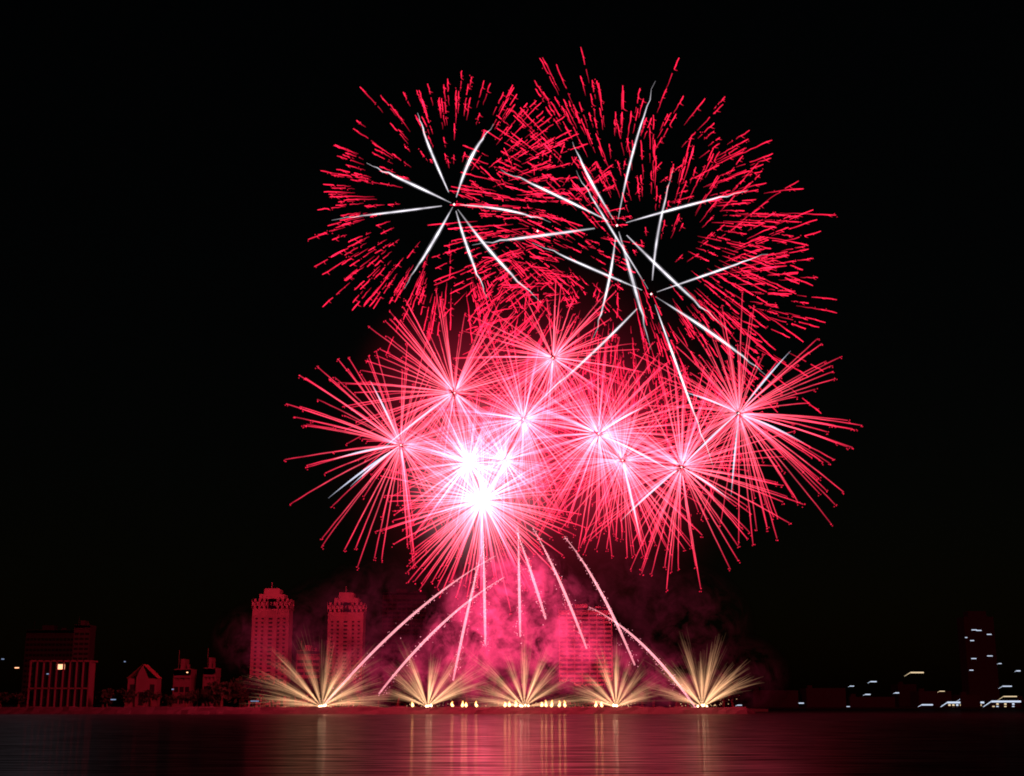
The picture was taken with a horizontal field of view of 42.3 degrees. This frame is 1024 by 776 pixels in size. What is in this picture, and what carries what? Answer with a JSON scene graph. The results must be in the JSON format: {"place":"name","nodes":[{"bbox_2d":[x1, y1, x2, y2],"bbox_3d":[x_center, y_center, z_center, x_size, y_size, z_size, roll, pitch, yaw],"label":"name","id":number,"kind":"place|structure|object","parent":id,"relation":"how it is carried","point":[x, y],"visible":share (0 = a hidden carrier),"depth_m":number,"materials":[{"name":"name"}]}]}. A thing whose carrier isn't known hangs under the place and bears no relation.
{"place":"outdoors","nodes":[
{"label":"outdoors","id":0,"kind":"place"},
{"bbox_2d":[0,708,1023,775],"bbox_3d":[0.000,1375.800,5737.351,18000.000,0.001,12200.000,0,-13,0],"label":"water","id":1,"kind":"structure","parent":0,"point":[880,742],"depth_m":136.78,"materials":[{"name":"black liquid"}]},
{"bbox_2d":[0,0,1023,704],"label":"sky","id":2,"kind":"structure","parent":0,"point":[700,323],"materials":[{"name":"black"}]},
{"bbox_2d":[0,705,1023,713],"bbox_3d":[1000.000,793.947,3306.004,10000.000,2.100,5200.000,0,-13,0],"label":"ground","id":3,"kind":"structure","parent":0,"point":[666,706],"depth_m":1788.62,"materials":[{"name":"black"}]},
{"bbox_2d":[20,624,73,706],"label":"dark block","id":4,"kind":"structure","parent":3,"relation":"on","point":[49,642],"depth_m":1669.53,"materials":[{"name":"black glass"}]},
{"bbox_2d":[26,660,97,706],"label":"building","id":5,"kind":"structure","parent":3,"relation":"on","point":[63,683],"depth_m":801.72,"materials":[{"name":"brown glass"}]},
{"bbox_2d":[72,617,95,659],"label":"tower","id":6,"kind":"structure","parent":3,"relation":"on","point":[84,640],"depth_m":1180.93,"materials":[{"name":"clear glass"}]},
{"bbox_2d":[126,664,161,706],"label":"house","id":7,"kind":"structure","parent":3,"relation":"on","point":[141,682],"depth_m":829.09,"materials":[{"name":"red"}]},
{"bbox_2d":[172,650,196,706],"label":"block","id":8,"kind":"structure","parent":3,"relation":"on","point":[183,681],"depth_m":879.13,"materials":[{"name":"red glass"}]},
{"bbox_2d":[202,648,220,706],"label":"block","id":9,"kind":"structure","parent":3,"relation":"on","point":[211,673],"depth_m":880.03,"materials":[{"name":"red glass"}]},
{"bbox_2d":[248,582,293,706],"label":"tower","id":10,"kind":"structure","parent":3,"relation":"on","point":[271,632],"depth_m":934.92,"materials":[{"name":"red concrete"}]},
{"bbox_2d":[294,641,323,706],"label":"block","id":11,"kind":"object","parent":3,"relation":"on","point":[309,662],"visible":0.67,"depth_m":954.40,"materials":[{"name":"red concrete"}]},
{"bbox_2d":[325,586,366,706],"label":"tower","id":12,"kind":"structure","parent":3,"relation":"on","point":[347,613],"depth_m":934.08,"materials":[{"name":"red concrete"}]},
{"bbox_2d":[0,673,740,707],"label":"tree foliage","id":13,"kind":"object","parent":3,"relation":"on","point":[471,688],"visible":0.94,"depth_m":806.96,"materials":[{"name":"brown plant"}]},
{"bbox_2d":[381,589,426,706],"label":"tower","id":14,"kind":"structure","parent":3,"relation":"on","point":[403,643],"depth_m":1327.87,"materials":[{"name":"red glass"}]},
{"bbox_2d":[558,604,613,707],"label":"tower","id":15,"kind":"structure","parent":3,"relation":"on","point":[585,646],"depth_m":883.82,"materials":[{"name":"pink glass"}]},
{"bbox_2d":[736,611,1023,706],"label":"city","id":16,"kind":"object","parent":3,"relation":"on","point":[978,661],"visible":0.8,"depth_m":1757.84}
]}

